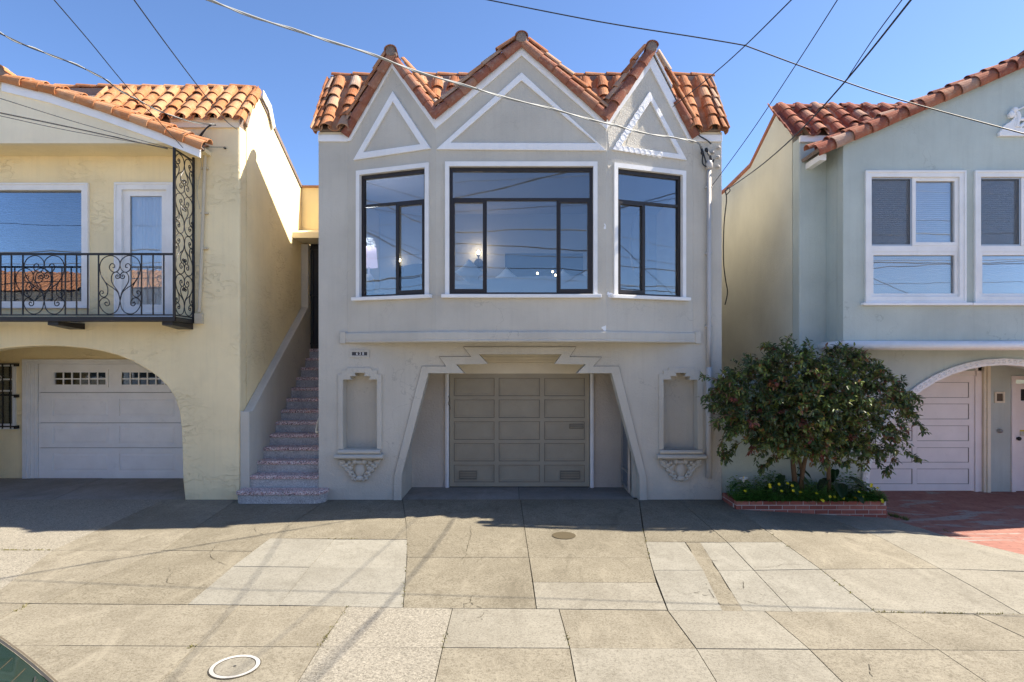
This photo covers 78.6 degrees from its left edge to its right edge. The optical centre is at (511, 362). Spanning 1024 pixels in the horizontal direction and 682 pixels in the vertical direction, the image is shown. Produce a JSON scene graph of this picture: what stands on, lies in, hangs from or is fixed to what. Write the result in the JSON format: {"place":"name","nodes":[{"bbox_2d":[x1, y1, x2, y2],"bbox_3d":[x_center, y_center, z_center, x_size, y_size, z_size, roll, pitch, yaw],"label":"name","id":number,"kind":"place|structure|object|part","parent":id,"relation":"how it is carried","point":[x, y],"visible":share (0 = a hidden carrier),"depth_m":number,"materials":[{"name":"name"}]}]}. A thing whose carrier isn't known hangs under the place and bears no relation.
{"place":"outdoors","nodes":[
{"label":"outdoors","id":0,"kind":"place"},
{"bbox_2d":[0,636,57,681],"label":"parked car","id":1,"kind":"object","parent":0,"point":[14,667],"visible":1,"depth_m":2.78,"materials":[{"name":"paint"}]},
{"bbox_3d":[-2.276,1.265,2.120,0.654,0.485,1.473,0,0,0],"label":"rear window","id":2,"kind":"part","parent":1,"relation":"part of","materials":[{"name":"green glass"}]},
{"bbox_2d":[366,293,384,294],"bbox_3d":[-2.435,-0.838,10.760,0.550,0.656,0.420,0,0,0],"label":"night table","id":3,"kind":"object","parent":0,"point":[375,293],"visible":0.11,"depth_m":10.55,"materials":[{"name":"blue"}]},
{"bbox_2d":[366,246,377,292],"bbox_3d":[-2.460,-1.571,10.750,0.300,0.810,0.300,0,0,0],"label":"table lamp","id":4,"kind":"object","parent":3,"relation":"on","point":[371,257],"visible":0.67,"depth_m":10.66,"materials":[{"name":"grey"}]},
{"bbox_2d":[0,478,1023,681],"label":"pavement","id":5,"kind":"structure","parent":0,"point":[136,579],"depth_m":6.13,"materials":[{"name":"concrete"}]},
{"bbox_2d":[0,65,318,499],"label":"yellow house","id":6,"kind":"structure","parent":5,"relation":"on","point":[150,302],"depth_m":9.92,"materials":[{"name":"beige paint"}]},
{"bbox_2d":[0,363,18,428],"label":"window","id":7,"kind":"structure","parent":6,"relation":"in","point":[8,371],"depth_m":11.75,"materials":[{"name":"white paint"}]},
{"bbox_2d":[0,183,89,307],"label":"window","id":8,"kind":"structure","parent":6,"relation":"in","point":[84,188],"depth_m":10.01,"materials":[{"name":"white paint"}]},
{"bbox_2d":[0,115,166,147],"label":"overhead wire","id":9,"kind":"object","parent":6,"relation":"attached to","point":[78,132],"visible":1,"depth_m":7.39,"materials":[{"name":"black"}]},
{"bbox_2d":[0,112,167,148],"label":"overhead wire","id":10,"kind":"object","parent":6,"relation":"attached to","point":[76,128],"visible":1,"depth_m":7.40,"materials":[{"name":"black"}]},
{"bbox_2d":[0,98,172,148],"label":"overhead wire","id":11,"kind":"object","parent":6,"relation":"attached to","point":[81,123],"visible":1,"depth_m":7.44,"materials":[{"name":"black"}]},
{"bbox_2d":[0,32,215,125],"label":"service cable","id":12,"kind":"object","parent":6,"relation":"attached to","point":[51,55],"visible":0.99,"depth_m":7.38,"materials":[{"name":"white plastic"}]},
{"bbox_2d":[39,364,182,477],"bbox_3d":[-7.431,1.114,11.790,2.961,2.152,0.071,0,0,0],"label":"garage door","id":13,"kind":"structure","parent":6,"relation":"in","point":[113,429],"depth_m":11.77,"materials":[{"name":"white paint"}]},
{"bbox_2d":[54,0,182,147],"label":"overhead wire","id":14,"kind":"object","parent":6,"relation":"attached to","point":[111,68],"visible":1,"depth_m":6.66,"materials":[{"name":"black"}]},
{"bbox_2d":[114,182,172,316],"bbox_3d":[-5.825,-1.762,9.970,0.929,2.167,0.206,0,0,0],"label":"balcony door","id":15,"kind":"structure","parent":6,"relation":"in","point":[143,211],"depth_m":9.94,"materials":[{"name":"white paint"}]},
{"bbox_2d":[134,0,236,128],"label":"overhead wire","id":16,"kind":"object","parent":6,"relation":"attached to","point":[179,61],"visible":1,"depth_m":6.80,"materials":[{"name":"black"}]},
{"bbox_2d":[208,655,260,678],"bbox_3d":[-2.045,2.245,4.615,0.362,0.008,0.362,0,0,0],"label":"utility cover","id":17,"kind":"object","parent":5,"relation":"on","point":[239,665],"visible":1,"depth_m":4.61,"materials":[{"name":"concrete"}]},
{"bbox_2d":[236,244,328,503],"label":"entrance stairs","id":18,"kind":"structure","parent":5,"relation":"on","point":[279,439],"depth_m":10.76,"materials":[{"name":"grey concrete"}]},
{"bbox_2d":[310,30,729,499],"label":"grey house","id":19,"kind":"structure","parent":5,"relation":"on","point":[430,375],"depth_m":9.92,"materials":[{"name":"paint"}]},
{"bbox_2d":[351,162,431,300],"bbox_3d":[-1.847,-1.990,9.662,1.374,2.050,0.185,0,0,19],"label":"window","id":20,"kind":"structure","parent":19,"relation":"in","point":[419,168],"depth_m":9.68,"materials":[{"name":"white paint"}]},
{"bbox_2d":[400,259,403,273],"bbox_3d":[-2.430,-2.046,13.522,0.200,0.394,0.137,0,0,0],"label":"wall lamp","id":21,"kind":"object","parent":19,"relation":"attached to","point":[401,269],"visible":0.3,"depth_m":13.56,"materials":[{"name":"metal"}]},
{"bbox_2d":[400,264,421,290],"bbox_3d":[-2.026,-1.330,13.574,1.000,1.620,0.012,0,0,0],"label":"arched doorway","id":22,"kind":"structure","parent":19,"relation":"in","point":[411,278],"depth_m":13.57,"materials":[{"name":"blue glass"}]},
{"bbox_2d":[206,0,701,148],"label":"service cable","id":23,"kind":"object","parent":19,"relation":"attached to","point":[360,50],"visible":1,"depth_m":6.89,"materials":[{"name":"grey plastic"}]},
{"bbox_2d":[474,251,482,278],"bbox_3d":[-0.724,-2.100,13.520,0.200,0.608,0.140,0,0,0],"label":"wall lamp","id":24,"kind":"object","parent":19,"relation":"attached to","point":[478,262],"visible":0.94,"depth_m":13.56,"materials":[{"name":"metal"}]},
{"bbox_2d":[450,374,588,486],"bbox_3d":[0.131,1.183,10.916,2.442,1.970,0.048,0,0,0],"label":"garage door","id":25,"kind":"structure","parent":19,"relation":"in","point":[507,430],"depth_m":10.92,"materials":[{"name":"beige paint"}]},
{"bbox_2d":[455,276,587,291],"bbox_3d":[0.250,-1.054,11.370,3.100,0.870,1.900,0,0,0],"label":"bed","id":26,"kind":"object","parent":19,"relation":"in","point":[530,284],"visible":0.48,"depth_m":10.52,"materials":[{"name":"white fabric"}]},
{"bbox_2d":[455,259,482,281],"bbox_3d":[-0.720,-1.530,10.620,0.360,0.360,0.160,-46,-3,-19],"label":"pillow","id":27,"kind":"object","parent":26,"relation":"on","point":[469,270],"visible":0.98,"depth_m":10.56,"materials":[{"name":"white fabric"}]},
{"bbox_2d":[495,267,515,277],"bbox_3d":[-0.100,-1.560,11.500,0.300,0.300,0.160,43,-15,7],"label":"pillow","id":28,"kind":"object","parent":26,"relation":"on","point":[506,272],"visible":0.59,"depth_m":11.45,"materials":[{"name":"white fabric"}]},
{"bbox_2d":[561,269,569,275],"bbox_3d":[0.950,-1.510,11.400,0.300,0.300,0.160,-48,2,-23],"label":"pillow","id":29,"kind":"object","parent":26,"relation":"on","point":[563,273],"visible":0.22,"depth_m":11.37,"materials":[{"name":"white fabric"}]},
{"bbox_2d":[441,161,601,297],"bbox_3d":[0.139,-1.990,9.418,2.396,2.050,0.185,0,0,0],"label":"window","id":30,"kind":"structure","parent":19,"relation":"in","point":[591,167],"depth_m":9.44,"materials":[{"name":"black paint"}]},
{"bbox_2d":[505,253,582,276],"bbox_3d":[0.700,-1.440,13.670,1.700,1.860,0.100,0,0,0],"label":"closet door","id":31,"kind":"structure","parent":19,"relation":"in","point":[520,264],"depth_m":13.62,"materials":[{"name":"blue glass"}]},
{"bbox_2d":[630,212,648,276],"bbox_3d":[2.560,-2.368,12.597,0.384,1.324,0.046,0,0,0],"label":"wall mirror","id":32,"kind":"object","parent":19,"relation":"attached to","point":[635,243],"depth_m":12.58,"materials":[{"name":"grey"}]},
{"bbox_2d":[611,162,690,300],"bbox_3d":[2.133,-1.990,9.669,1.377,2.050,0.185,0,0,-19],"label":"window","id":33,"kind":"structure","parent":19,"relation":"in","point":[679,176],"depth_m":9.67,"materials":[{"name":"white paint"}]},
{"bbox_2d":[673,0,791,106],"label":"overhead wire","id":34,"kind":"object","parent":19,"relation":"attached to","point":[740,49],"visible":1,"depth_m":6.82,"materials":[{"name":"black"}]},
{"bbox_2d":[710,0,837,187],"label":"overhead wire","id":35,"kind":"object","parent":19,"relation":"attached to","point":[781,86],"visible":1,"depth_m":6.52,"materials":[{"name":"black"}]},
{"bbox_2d":[726,0,911,189],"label":"overhead wire","id":36,"kind":"object","parent":19,"relation":"attached to","point":[884,33],"visible":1,"depth_m":6.65,"materials":[{"name":"black"}]},
{"bbox_2d":[723,187,729,304],"bbox_3d":[4.431,-2.398,12.900,0.156,2.426,0.024,0,0,0],"label":"drop cable","id":37,"kind":"object","parent":36,"relation":"hanging from","point":[723,245],"visible":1,"depth_m":12.89,"materials":[{"name":"black plastic"}]},
{"bbox_2d":[847,0,901,77],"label":"overhead wire","id":38,"kind":"object","parent":36,"relation":"attached to","point":[874,36],"visible":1,"depth_m":5.61,"materials":[{"name":"black"}]},
{"bbox_2d":[552,532,575,538],"bbox_3d":[0.661,2.201,7.950,0.300,0.004,0.315,0,0,0],"label":"cover plate","id":39,"kind":"object","parent":5,"relation":"on","point":[564,535],"visible":1,"depth_m":7.94,"materials":[{"name":"beige metal"}]},
{"bbox_2d":[722,373,797,496],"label":"wall","id":40,"kind":"structure","parent":5,"relation":"on","point":[742,465],"depth_m":9.95,"materials":[{"name":"grey paint"}]},
{"bbox_2d":[722,493,886,517],"bbox_3d":[4.455,2.249,9.605,2.242,0.362,0.617,0,0,0],"label":"brick planter","id":41,"kind":"object","parent":5,"relation":"on","point":[859,508],"visible":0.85,"depth_m":9.30,"materials":[{"name":"brick"}]},
{"bbox_2d":[730,476,770,495],"bbox_3d":[3.669,1.932,9.544,0.657,0.362,0.264,0,0,16],"label":"calla lily","id":42,"kind":"object","parent":41,"relation":"in","point":[743,478],"visible":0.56,"depth_m":9.59,"materials":[{"name":"green"}]},
{"bbox_2d":[765,467,811,496],"bbox_3d":[4.265,1.871,9.496,0.808,0.485,0.402,0,0,-11],"label":"broadleaf plant","id":43,"kind":"object","parent":41,"relation":"in","point":[795,484],"visible":0.58,"depth_m":9.48,"materials":[{"name":"green plant"}]},
{"bbox_2d":[725,470,888,503],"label":"planter weeds","id":44,"kind":"object","parent":41,"relation":"on","point":[753,494],"visible":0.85,"depth_m":9.39,"materials":[{"name":"green plant"}]},
{"bbox_2d":[698,333,930,492],"bbox_3d":[4.410,0.806,9.092,3.462,2.472,1.553,0,0,0],"label":"bush","id":45,"kind":"object","parent":41,"relation":"in","point":[793,431],"visible":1,"depth_m":8.88,"materials":[{"name":"green plant"}]},
{"bbox_2d":[817,469,881,503],"bbox_3d":[5.102,1.890,9.429,0.795,0.471,0.655,0,0,42],"label":"broadleaf plant","id":46,"kind":"object","parent":41,"relation":"in","point":[841,490],"visible":0.8,"depth_m":9.43,"materials":[{"name":"green plant"}]},
{"bbox_2d":[722,50,1023,494],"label":"green house","id":47,"kind":"structure","parent":5,"relation":"on","point":[891,235],"depth_m":9.57,"materials":[{"name":"green paint"}]},
{"bbox_2d":[861,170,972,305],"bbox_3d":[6.060,-1.866,9.425,1.631,2.025,0.199,0,0,0],"label":"window","id":48,"kind":"structure","parent":47,"relation":"in","point":[925,190],"depth_m":9.48,"materials":[{"name":"white paint"}]},
{"bbox_2d":[869,376,973,490],"bbox_3d":[6.544,1.240,10.920,3.043,2.001,0.040,0,0,0],"label":"garage door","id":49,"kind":"structure","parent":47,"relation":"in","point":[948,405],"depth_m":10.91,"materials":[{"name":"white paint"}]},
{"bbox_2d":[970,170,1023,305],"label":"window","id":50,"kind":"structure","parent":47,"relation":"in","point":[992,286],"depth_m":9.51,"materials":[{"name":"white paint"}]},
{"bbox_2d":[874,491,1023,554],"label":"driveway","id":51,"kind":"structure","parent":5,"relation":"on","point":[994,519],"depth_m":9.51,"materials":[{"name":"red paint"}]},
{"bbox_2d":[2,513,1013,648],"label":"weeds","id":52,"kind":"object","parent":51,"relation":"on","point":[906,518],"visible":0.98,"depth_m":5.70,"materials":[{"name":"green plant"}]},
{"bbox_2d":[0,0,1023,189],"label":"sky","id":53,"kind":"structure","parent":0,"point":[932,44],"materials":[{"name":"blue"}]},
{"bbox_2d":[488,0,1023,133],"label":"overhead wire","id":54,"kind":"object","parent":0,"point":[767,54],"visible":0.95,"depth_m":7.04,"materials":[{"name":"black"}]}
]}

